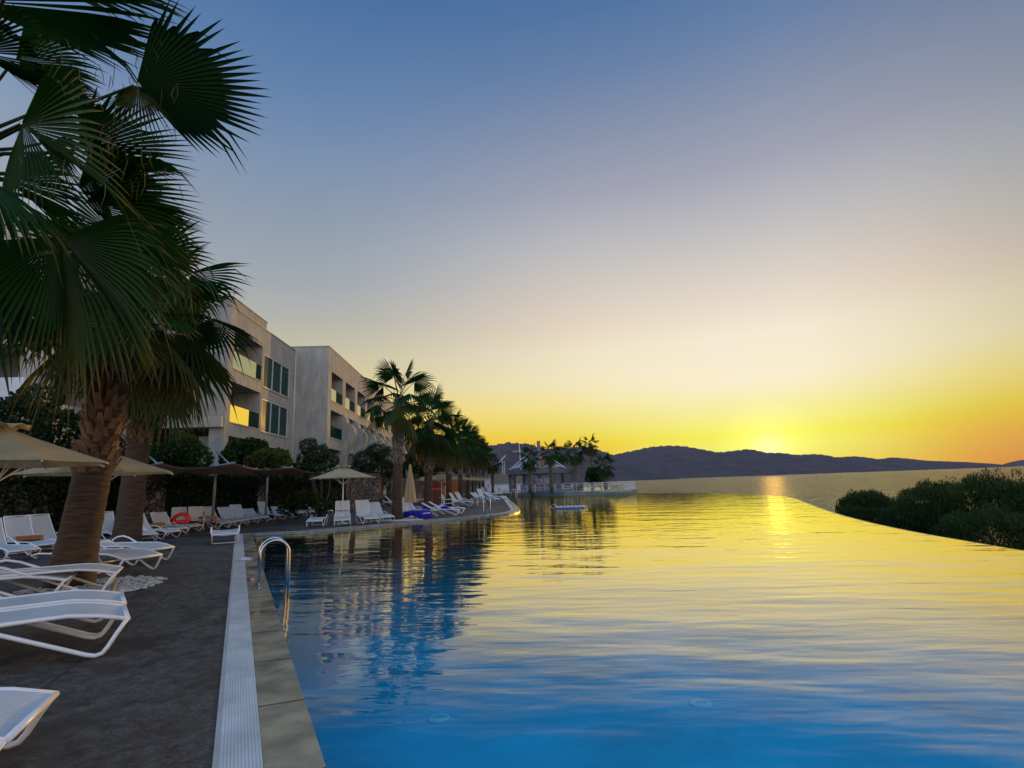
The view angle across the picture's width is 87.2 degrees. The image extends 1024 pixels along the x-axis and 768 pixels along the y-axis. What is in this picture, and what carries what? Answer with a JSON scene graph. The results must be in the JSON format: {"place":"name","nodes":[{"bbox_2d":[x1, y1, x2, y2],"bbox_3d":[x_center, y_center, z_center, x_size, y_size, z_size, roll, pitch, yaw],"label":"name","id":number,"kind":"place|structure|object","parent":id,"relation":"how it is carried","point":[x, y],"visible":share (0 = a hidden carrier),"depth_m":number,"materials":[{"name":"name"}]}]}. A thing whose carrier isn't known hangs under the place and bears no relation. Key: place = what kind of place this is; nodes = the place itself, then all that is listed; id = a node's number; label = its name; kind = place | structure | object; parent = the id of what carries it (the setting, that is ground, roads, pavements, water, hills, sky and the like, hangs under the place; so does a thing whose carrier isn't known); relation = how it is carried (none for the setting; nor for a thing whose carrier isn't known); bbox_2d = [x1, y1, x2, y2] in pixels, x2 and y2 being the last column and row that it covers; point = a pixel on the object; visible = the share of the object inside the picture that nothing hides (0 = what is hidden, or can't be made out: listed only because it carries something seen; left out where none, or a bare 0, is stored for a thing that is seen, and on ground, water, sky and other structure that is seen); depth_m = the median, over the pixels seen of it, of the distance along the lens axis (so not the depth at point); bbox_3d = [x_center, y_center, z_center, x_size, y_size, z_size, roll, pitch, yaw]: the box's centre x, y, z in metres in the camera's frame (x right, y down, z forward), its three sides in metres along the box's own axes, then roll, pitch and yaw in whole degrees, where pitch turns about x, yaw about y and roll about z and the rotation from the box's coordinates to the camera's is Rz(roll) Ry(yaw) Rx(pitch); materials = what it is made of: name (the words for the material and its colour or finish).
{"place":"outdoors","nodes":[
{"label":"outdoors","id":0,"kind":"place"},
{"bbox_2d":[1,466,418,483],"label":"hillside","id":1,"kind":"structure","parent":0,"point":[254,476],"depth_m":37.49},
{"bbox_2d":[0,383,125,476],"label":"bush","id":2,"kind":"object","parent":1,"relation":"on","point":[40,426],"visible":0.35,"depth_m":21.74,"materials":[{"name":"green plant"}]},
{"bbox_2d":[0,224,157,469],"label":"hotel building","id":3,"kind":"structure","parent":1,"relation":"on","point":[16,384],"depth_m":25.07,"materials":[{"name":"paint"}]},
{"bbox_2d":[151,296,296,476],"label":"hotel building","id":4,"kind":"structure","parent":1,"relation":"on","point":[264,407],"depth_m":38.23,"materials":[{"name":"paint"}]},
{"bbox_2d":[261,399,287,436],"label":"window","id":5,"kind":"structure","parent":4,"relation":"in","point":[274,418],"depth_m":41.39,"materials":[{"name":"glass"}]},
{"bbox_2d":[263,354,289,397],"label":"window","id":6,"kind":"structure","parent":4,"relation":"in","point":[275,375],"depth_m":41.99,"materials":[{"name":"teal glass"}]},
{"bbox_2d":[218,437,268,479],"bbox_3d":[-14.862,4.103,29.732,2.607,2.391,1.992,5,-13,-33],"label":"bush","id":7,"kind":"object","parent":1,"relation":"on","point":[236,450],"visible":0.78,"depth_m":29.48,"materials":[{"name":"green plant"}]},
{"bbox_2d":[243,447,292,479],"bbox_3d":[-12.594,4.105,27.811,2.578,1.740,1.411,-2,-10,0],"label":"bush","id":8,"kind":"object","parent":1,"relation":"on","point":[266,458],"visible":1,"depth_m":27.56,"materials":[{"name":"green plant"}]},
{"bbox_2d":[285,461,327,475],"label":"bush","id":9,"kind":"object","parent":1,"relation":"on","point":[305,466],"visible":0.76,"depth_m":30.00,"materials":[{"name":"green plant"}]},
{"bbox_2d":[291,346,406,484],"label":"hotel building","id":10,"kind":"structure","parent":1,"relation":"on","point":[328,411],"depth_m":47.23,"materials":[{"name":"paint"}]},
{"bbox_2d":[0,495,509,767],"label":"pool deck","id":11,"kind":"structure","parent":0,"point":[143,691],"depth_m":5.22,"materials":[{"name":"stone"}]},
{"bbox_2d":[0,518,41,562],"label":"sun lounger","id":12,"kind":"object","parent":11,"relation":"on","point":[5,547],"visible":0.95,"depth_m":14.87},
{"bbox_2d":[14,535,43,554],"bbox_3d":[-14.984,4.969,16.669,0.566,0.517,0.575,-11,-14,39],"label":"side table","id":13,"kind":"object","parent":11,"relation":"on","point":[28,537],"visible":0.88,"depth_m":16.55,"materials":[{"name":"brown wood"}]},
{"bbox_2d":[3,515,55,555],"bbox_3d":[-14.742,4.617,16.521,1.950,1.135,0.802,-6,-11,23],"label":"sun lounger","id":14,"kind":"object","parent":11,"relation":"on","point":[14,526],"visible":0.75,"depth_m":16.75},
{"bbox_2d":[0,687,59,749],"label":"sun lounger","id":15,"kind":"object","parent":11,"relation":"on","point":[21,708],"visible":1,"depth_m":3.41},
{"bbox_2d":[0,569,77,596],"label":"sun lounger","id":16,"kind":"object","parent":11,"relation":"on","point":[64,577],"visible":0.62,"depth_m":8.77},
{"bbox_2d":[31,513,57,550],"bbox_3d":[-14.775,4.803,17.524,1.950,1.135,0.802,-4,-11,13],"label":"sun lounger","id":17,"kind":"object","parent":11,"relation":"on","point":[42,524],"visible":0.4,"depth_m":17.78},
{"bbox_2d":[0,422,108,480],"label":"umbrella","id":18,"kind":"object","parent":11,"relation":"on","point":[19,450],"visible":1,"depth_m":8.50,"materials":[{"name":"beige fabric"}]},
{"bbox_2d":[0,559,123,596],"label":"sun lounger","id":19,"kind":"object","parent":11,"relation":"on","point":[114,570],"visible":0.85,"depth_m":9.15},
{"bbox_2d":[0,589,126,635],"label":"sun lounger","id":20,"kind":"object","parent":11,"relation":"on","point":[54,597],"visible":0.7,"depth_m":6.49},
{"bbox_2d":[0,602,130,657],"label":"sun lounger","id":21,"kind":"object","parent":11,"relation":"on","point":[33,616],"visible":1,"depth_m":5.65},
{"bbox_2d":[3,575,167,596],"bbox_3d":[-7.583,3.631,9.540,2.344,0.034,2.626,-2,-10,0],"label":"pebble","id":22,"kind":"object","parent":11,"relation":"on","point":[126,584],"visible":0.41,"depth_m":9.74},
{"bbox_2d":[10,447,172,573],"bbox_3d":[-9.168,2.751,11.835,2.782,2.722,2.782,4,-12,-31],"label":"umbrella","id":23,"kind":"object","parent":11,"relation":"on","point":[127,466],"visible":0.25,"depth_m":11.86,"materials":[{"name":"beige fabric"}]},
{"bbox_2d":[31,540,162,575],"bbox_3d":[-9.114,3.800,11.775,2.806,0.629,0.948,-5,-11,17],"label":"sun lounger","id":24,"kind":"object","parent":11,"relation":"on","point":[125,554],"visible":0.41,"depth_m":11.72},
{"bbox_2d":[101,511,114,538],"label":"sun lounger","id":25,"kind":"object","parent":11,"relation":"on","point":[108,524],"visible":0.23,"depth_m":20.34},
{"bbox_2d":[3,171,261,588],"bbox_3d":[-7.708,-0.141,10.775,4.774,7.985,4.784,-2,-10,0],"label":"palm tree","id":26,"kind":"object","parent":11,"relation":"on","point":[101,424],"visible":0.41,"depth_m":10.49,"materials":[{"name":"green plant"}]},
{"bbox_2d":[0,0,272,438],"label":"palm tree","id":27,"kind":"object","parent":11,"relation":"on","point":[185,89],"visible":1,"depth_m":6.58,"materials":[{"name":"green plant"}]},
{"bbox_2d":[99,535,174,565],"bbox_3d":[-9.887,4.116,13.339,2.806,0.629,0.948,-4,-11,13],"label":"sun lounger","id":28,"kind":"object","parent":11,"relation":"on","point":[156,546],"visible":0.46,"depth_m":13.37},
{"bbox_2d":[55,273,234,547],"bbox_3d":[-12.336,0.754,18.310,5.636,9.241,5.740,-2,-10,0],"label":"palm tree","id":29,"kind":"object","parent":11,"relation":"on","point":[128,521],"visible":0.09,"depth_m":17.38,"materials":[{"name":"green plant"}]},
{"bbox_2d":[149,456,162,465],"bbox_3d":[-15.085,4.224,22.450,5.037,4.090,1.000,-11,-13,39],"label":"sail post","id":30,"kind":"object","parent":11,"relation":"on","point":[156,462],"visible":0.2,"depth_m":21.11,"materials":[{"name":"grey metal"}]},
{"bbox_2d":[155,463,231,473],"bbox_3d":[-14.283,3.581,22.676,6.205,0.296,2.206,-10,-13,38],"label":"shade sail","id":31,"kind":"object","parent":30,"relation":"attached to","point":[176,470],"visible":0.59,"depth_m":22.02,"materials":[{"name":"brown fabric"}]},
{"bbox_2d":[143,514,180,539],"bbox_3d":[-13.601,5.377,20.464,1.830,0.995,0.729,-4,-11,12],"label":"sun lounger","id":32,"kind":"object","parent":11,"relation":"on","point":[146,525],"visible":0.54,"depth_m":20.60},
{"bbox_2d":[150,512,187,535],"bbox_3d":[-14.315,5.804,22.401,1.934,0.908,0.729,-9,-12,32],"label":"sun lounger","id":33,"kind":"object","parent":11,"relation":"on","point":[159,517],"visible":0.86,"depth_m":22.74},
{"bbox_2d":[0,477,345,543],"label":"stone wall","id":34,"kind":"structure","parent":11,"relation":"on","point":[155,501],"depth_m":25.28,"materials":[{"name":"stone"}]},
{"bbox_2d":[0,475,120,543],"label":"climbing plant","id":35,"kind":"object","parent":34,"relation":"attached to","point":[61,482],"visible":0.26,"depth_m":20.93,"materials":[{"name":"green plant"}]},
{"bbox_2d":[0,464,358,490],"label":"hedge","id":36,"kind":"object","parent":34,"relation":"on","point":[288,478],"visible":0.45,"depth_m":28.45,"materials":[{"name":"green plant"}]},
{"bbox_2d":[149,429,214,481],"bbox_3d":[-16.185,3.368,25.594,3.593,2.634,2.627,-2,-10,0],"label":"bush","id":37,"kind":"object","parent":34,"relation":"on","point":[184,453],"visible":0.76,"depth_m":25.58,"materials":[{"name":"green plant"}]},
{"bbox_2d":[164,476,259,526],"bbox_3d":[-15.882,6.275,29.013,0.500,2.631,6.681,-4,-11,12],"label":"climbing plant","id":38,"kind":"object","parent":34,"relation":"attached to","point":[233,492],"visible":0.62,"depth_m":28.44,"materials":[{"name":"green plant"}]},
{"bbox_2d":[264,477,346,517],"bbox_3d":[-13.671,7.461,35.867,0.845,2.634,6.940,-7,-12,27],"label":"climbing plant","id":39,"kind":"object","parent":34,"relation":"attached to","point":[280,484],"visible":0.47,"depth_m":35.12,"materials":[{"name":"green plant"}]},
{"bbox_2d":[171,507,188,529],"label":"sun lounger","id":40,"kind":"object","parent":11,"relation":"on","point":[175,510],"visible":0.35,"depth_m":24.58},
{"bbox_2d":[161,517,202,531],"bbox_3d":[-14.677,6.095,23.619,2.021,0.804,0.729,-4,-11,12],"label":"sun lounger","id":41,"kind":"object","parent":11,"relation":"on","point":[192,525],"visible":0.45,"depth_m":23.44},
{"bbox_2d":[170,512,190,523],"bbox_3d":[-14.593,5.880,23.559,1.038,0.495,0.324,-4,-11,12],"label":"swim ring","id":42,"kind":"object","parent":41,"relation":"on","point":[186,515],"visible":0.87,"depth_m":23.48,"materials":[{"name":"red plastic"}]},
{"bbox_2d":[186,506,204,530],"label":"sun lounger","id":43,"kind":"object","parent":11,"relation":"on","point":[195,512],"visible":0.71,"depth_m":24.71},
{"bbox_2d":[179,439,235,528],"bbox_3d":[-12.851,4.335,23.745,5.489,4.190,1.517,-10,-13,38],"label":"sail post","id":44,"kind":"object","parent":11,"relation":"on","point":[215,478],"visible":0.9,"depth_m":25.47,"materials":[{"name":"grey metal"}]},
{"bbox_2d":[185,464,289,475],"bbox_3d":[-12.519,4.037,25.165,6.615,0.325,3.951,-10,-13,38],"label":"shade sail","id":45,"kind":"object","parent":44,"relation":"attached to","point":[234,469],"visible":0.94,"depth_m":24.75,"materials":[{"name":"brown fabric"}]},
{"bbox_2d":[203,506,241,527],"bbox_3d":[-14.063,6.425,26.046,1.830,0.995,0.729,-5,-11,16],"label":"sun lounger","id":46,"kind":"object","parent":11,"relation":"on","point":[207,511],"visible":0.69,"depth_m":26.17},
{"bbox_2d":[210,525,239,543],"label":"sun lounger","id":47,"kind":"object","parent":11,"relation":"on","point":[224,532],"visible":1,"depth_m":17.27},
{"bbox_2d":[217,507,249,525],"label":"sun lounger","id":48,"kind":"object","parent":11,"relation":"on","point":[226,512],"visible":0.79,"depth_m":27.57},
{"bbox_2d":[229,504,259,523],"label":"sun lounger","id":49,"kind":"object","parent":11,"relation":"on","point":[236,509],"visible":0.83,"depth_m":28.75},
{"bbox_2d":[242,508,268,522],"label":"sun lounger","id":50,"kind":"object","parent":11,"relation":"on","point":[250,511],"visible":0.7,"depth_m":29.80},
{"bbox_2d":[257,501,285,520],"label":"sun lounger","id":51,"kind":"object","parent":11,"relation":"on","point":[261,506],"visible":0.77,"depth_m":31.13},
{"bbox_2d":[252,466,292,521],"bbox_3d":[-12.624,5.355,27.792,1.125,3.640,5.085,6,-13,-36],"label":"sail post","id":52,"kind":"object","parent":11,"relation":"on","point":[266,495],"visible":0.45,"depth_m":29.78,"materials":[{"name":"grey metal"}]},
{"bbox_2d":[257,467,324,475],"bbox_3d":[-10.969,4.838,29.685,3.976,0.287,5.784,-8,-12,30],"label":"shade sail","id":53,"kind":"object","parent":52,"relation":"attached to","point":[293,471],"visible":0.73,"depth_m":28.51,"materials":[{"name":"brown fabric"}]},
{"bbox_2d":[275,491,334,519],"bbox_3d":[-11.662,6.822,30.284,3.323,1.640,1.565,-2,-10,0],"label":"bush","id":54,"kind":"object","parent":11,"relation":"on","point":[309,501],"visible":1,"depth_m":30.15,"materials":[{"name":"green plant"}]},
{"bbox_2d":[296,437,339,516],"bbox_3d":[-11.816,5.636,32.585,2.728,4.826,1.376,-2,-10,0],"label":"olive tree","id":55,"kind":"object","parent":11,"relation":"on","point":[310,453],"visible":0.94,"depth_m":32.56,"materials":[{"name":"green plant"}]},
{"bbox_2d":[334,500,350,524],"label":"sun lounger","id":56,"kind":"object","parent":11,"relation":"on","point":[345,513],"visible":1,"depth_m":25.25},
{"bbox_2d":[310,465,375,523],"bbox_3d":[-8.006,5.229,25.459,2.782,2.722,2.782,-2,-10,2],"label":"umbrella","id":57,"kind":"object","parent":11,"relation":"on","point":[343,472],"visible":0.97,"depth_m":25.18,"materials":[{"name":"beige fabric"}]},
{"bbox_2d":[212,499,510,767],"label":"deck kerb","id":58,"kind":"structure","parent":11,"relation":"on","point":[217,740],"depth_m":4.48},
{"bbox_2d":[345,473,379,510],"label":"stone wall","id":59,"kind":"structure","parent":11,"relation":"on","point":[362,489],"depth_m":41.43,"materials":[{"name":"stone"}]},
{"bbox_2d":[218,498,514,767],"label":"drain grate","id":60,"kind":"object","parent":11,"relation":"on","point":[240,743],"visible":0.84,"depth_m":4.48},
{"bbox_2d":[355,500,379,523],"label":"sun lounger","id":61,"kind":"object","parent":11,"relation":"on","point":[363,509],"visible":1,"depth_m":25.64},
{"bbox_2d":[350,442,392,500],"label":"olive tree","id":62,"kind":"object","parent":11,"relation":"on","point":[375,456],"visible":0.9,"depth_m":45.22,"materials":[{"name":"green plant"}]},
{"bbox_2d":[369,502,394,522],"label":"sun lounger","id":63,"kind":"object","parent":11,"relation":"on","point":[375,508],"visible":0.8,"depth_m":26.37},
{"bbox_2d":[357,358,445,519],"bbox_3d":[-5.751,2.744,27.763,4.768,8.294,4.703,-2,-10,0],"label":"palm tree","id":64,"kind":"object","parent":11,"relation":"on","point":[401,425],"visible":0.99,"depth_m":27.32,"materials":[{"name":"green plant"}]},
{"bbox_2d":[404,464,416,517],"bbox_3d":[-5.454,5.709,28.779,0.660,2.810,0.660,3,-12,-26],"label":"umbrella","id":65,"kind":"object","parent":11,"relation":"on","point":[410,495],"visible":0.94,"depth_m":28.65,"materials":[{"name":"beige fabric"}]},
{"bbox_2d":[402,497,426,518],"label":"sun lounger","id":66,"kind":"object","parent":11,"relation":"on","point":[405,507],"visible":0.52,"depth_m":28.23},
{"bbox_2d":[403,510,431,518],"bbox_3d":[-4.822,6.694,27.608,1.214,0.391,0.864,-7,-12,27],"label":"towel","id":67,"kind":"object","parent":66,"relation":"on","point":[419,514],"visible":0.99,"depth_m":27.32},
{"bbox_2d":[386,476,470,505],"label":"stone wall","id":68,"kind":"structure","parent":11,"relation":"on","point":[419,488],"depth_m":55.96,"materials":[{"name":"stone"}]},
{"bbox_2d":[391,452,474,476],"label":"hedge","id":69,"kind":"object","parent":11,"relation":"on","point":[405,465],"visible":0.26,"depth_m":60.49,"materials":[{"name":"green plant"}]},
{"bbox_2d":[402,383,466,512],"bbox_3d":[-5.124,3.837,33.030,4.687,8.019,4.534,-2,-10,0],"label":"palm tree","id":70,"kind":"object","parent":11,"relation":"on","point":[426,449],"visible":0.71,"depth_m":32.40,"materials":[{"name":"green plant"}]},
{"bbox_2d":[432,480,443,502],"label":"cabinet","id":71,"kind":"object","parent":11,"relation":"on","point":[436,489],"visible":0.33,"depth_m":50.74,"materials":[{"name":"red plastic"}]},
{"bbox_2d":[432,472,458,505],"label":"umbrella","id":72,"kind":"object","parent":11,"relation":"on","point":[441,476],"visible":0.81,"depth_m":43.99,"materials":[{"name":"beige fabric"}]},
{"bbox_2d":[427,410,475,506],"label":"palm tree","id":73,"kind":"object","parent":11,"relation":"on","point":[450,465],"visible":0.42,"depth_m":42.27,"materials":[{"name":"green plant"}]},
{"bbox_2d":[449,417,483,500],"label":"palm tree","id":74,"kind":"object","parent":11,"relation":"on","point":[469,427],"visible":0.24,"depth_m":53.16,"materials":[{"name":"green plant"}]},
{"bbox_2d":[457,425,486,498],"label":"palm tree","id":75,"kind":"object","parent":11,"relation":"on","point":[468,469],"visible":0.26,"depth_m":62.05,"materials":[{"name":"green plant"}]},
{"bbox_2d":[465,432,488,496],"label":"palm tree","id":76,"kind":"object","parent":11,"relation":"on","point":[472,471],"visible":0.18,"depth_m":69.92,"materials":[{"name":"green plant"}]},
{"bbox_2d":[473,436,492,493],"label":"palm tree","id":77,"kind":"object","parent":11,"relation":"on","point":[481,467],"visible":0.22,"depth_m":72.81,"materials":[{"name":"green plant"}]},
{"bbox_2d":[484,453,501,491],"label":"palm tree","id":78,"kind":"object","parent":11,"relation":"on","point":[492,469],"visible":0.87,"depth_m":84.57,"materials":[{"name":"green plant"}]},
{"bbox_2d":[488,474,522,490],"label":"screen wall","id":79,"kind":"structure","parent":0,"point":[500,480],"depth_m":102.34,"materials":[{"name":"white paint"}]},
{"bbox_2d":[383,487,636,523],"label":"bar terrace","id":80,"kind":"structure","parent":0,"point":[504,492],"depth_m":75.97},
{"bbox_2d":[517,444,541,493],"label":"palm tree","id":81,"kind":"object","parent":80,"relation":"on","point":[529,465],"visible":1,"depth_m":64.92,"materials":[{"name":"green plant"}]},
{"bbox_2d":[507,457,578,492],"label":"pavilion","id":82,"kind":"structure","parent":80,"relation":"on","point":[512,474],"depth_m":73.00,"materials":[{"name":"white paint"}]},
{"bbox_2d":[538,439,561,491],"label":"palm tree","id":83,"kind":"object","parent":80,"relation":"on","point":[549,460],"visible":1,"depth_m":66.93,"materials":[{"name":"green plant"}]},
{"bbox_2d":[519,482,583,491],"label":"bar counter","id":84,"kind":"object","parent":80,"relation":"on","point":[558,488],"visible":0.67,"depth_m":73.79,"materials":[{"name":"white wood"}]},
{"bbox_2d":[554,442,571,483],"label":"palm tree","id":85,"kind":"object","parent":80,"relation":"on","point":[562,460],"visible":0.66,"depth_m":82.74,"materials":[{"name":"green plant"}]},
{"bbox_2d":[506,489,637,495],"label":"terrace wall","id":86,"kind":"structure","parent":80,"relation":"attached to","point":[571,493],"depth_m":65.66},
{"bbox_2d":[563,437,587,490],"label":"palm tree","id":87,"kind":"object","parent":80,"relation":"on","point":[574,460],"visible":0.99,"depth_m":68.94,"materials":[{"name":"green plant"}]},
{"bbox_2d":[519,481,635,492],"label":"railing","id":88,"kind":"object","parent":80,"relation":"on","point":[632,486],"visible":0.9,"depth_m":65.86,"materials":[{"name":"white paint"}]},
{"bbox_2d":[579,433,598,489],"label":"palm tree","id":89,"kind":"object","parent":80,"relation":"on","point":[590,450],"visible":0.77,"depth_m":75.15,"materials":[{"name":"green plant"}]},
{"bbox_2d":[584,466,603,489],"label":"bush","id":90,"kind":"object","parent":80,"relation":"on","point":[591,475],"visible":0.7,"depth_m":70.53,"materials":[{"name":"green plant"}]},
{"bbox_2d":[591,452,615,489],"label":"palm tree","id":91,"kind":"object","parent":80,"relation":"on","point":[603,474],"visible":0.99,"depth_m":68.64,"materials":[{"name":"green plant"}]},
{"bbox_2d":[0,0,1023,464],"label":"sky","id":92,"kind":"structure","parent":0,"point":[796,227],"materials":[{"name":"blue"}]},
{"bbox_2d":[384,442,677,488],"bbox_3d":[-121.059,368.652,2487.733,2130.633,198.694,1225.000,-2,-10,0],"label":"hills","id":93,"kind":"structure","parent":0,"point":[622,472],"depth_m":2123.84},
{"bbox_2d":[253,493,1023,661],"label":"pool water","id":94,"kind":"structure","parent":0,"point":[731,554],"depth_m":9.94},
{"bbox_2d":[254,466,1023,549],"bbox_3d":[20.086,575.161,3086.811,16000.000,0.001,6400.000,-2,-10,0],"label":"sea","id":95,"kind":"structure","parent":0,"point":[825,491],"depth_m":283.85,"materials":[{"name":"liquid"}]},
{"bbox_2d":[287,587,1023,767],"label":"pool floor","id":96,"kind":"structure","parent":0,"point":[531,697],"depth_m":7.77,"materials":[{"name":"tile"}]},
{"bbox_2d":[254,508,519,535],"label":"pool wall","id":97,"kind":"structure","parent":96,"relation":"on","point":[377,526],"depth_m":23.55,"materials":[{"name":"tile"}]},
{"bbox_2d":[243,496,519,767],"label":"pool coping","id":98,"kind":"object","parent":97,"relation":"on","point":[288,737],"visible":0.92,"depth_m":4.51,"materials":[{"name":"stone"}]},
{"bbox_2d":[255,537,290,641],"bbox_3d":[-4.164,3.576,9.341,0.550,1.752,0.620,3,-12,-26],"label":"pool ladder","id":99,"kind":"object","parent":98,"relation":"attached to","point":[264,544],"visible":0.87,"depth_m":9.29,"materials":[{"name":"metal"}]},
{"bbox_2d":[428,713,449,723],"bbox_3d":[-0.987,4.511,7.269,0.300,0.042,0.300,-2,-10,0],"label":"pool inlet","id":100,"kind":"object","parent":96,"relation":"on","point":[439,718],"visible":1,"depth_m":7.23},
{"bbox_2d":[690,699,712,708],"bbox_3d":[2.623,4.419,7.450,0.300,0.042,0.300,-2,-10,0],"label":"pool inlet","id":101,"kind":"object","parent":96,"relation":"on","point":[702,703],"visible":1,"depth_m":7.41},
{"bbox_2d":[608,445,1013,477],"bbox_3d":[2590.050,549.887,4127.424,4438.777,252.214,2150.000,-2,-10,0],"label":"hills","id":102,"kind":"structure","parent":0,"point":[678,461],"depth_m":3440.92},
{"bbox_2d":[784,496,1023,550],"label":"pool rim","id":103,"kind":"object","parent":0,"point":[893,527],"visible":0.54,"depth_m":16.80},
{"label":"shore bank","id":104,"kind":"structure","parent":0,"visible":0},
{"bbox_2d":[834,488,905,524],"bbox_3d":[21.602,8.198,32.151,4.846,3.960,3.924,-2,-10,0],"label":"bush","id":105,"kind":"object","parent":104,"relation":"on","point":[865,505],"visible":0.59,"depth_m":32.35,"materials":[{"name":"green plant"}]},
{"bbox_2d":[876,476,986,539],"bbox_3d":[22.148,7.184,28.493,5.121,4.598,3.950,-2,-10,0],"label":"bush","id":106,"kind":"object","parent":104,"relation":"on","point":[912,512],"visible":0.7,"depth_m":28.24,"materials":[{"name":"green plant"}]},
{"bbox_2d":[929,467,1023,549],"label":"bush","id":107,"kind":"object","parent":104,"relation":"on","point":[1007,496],"visible":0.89,"depth_m":24.78,"materials":[{"name":"green plant"}]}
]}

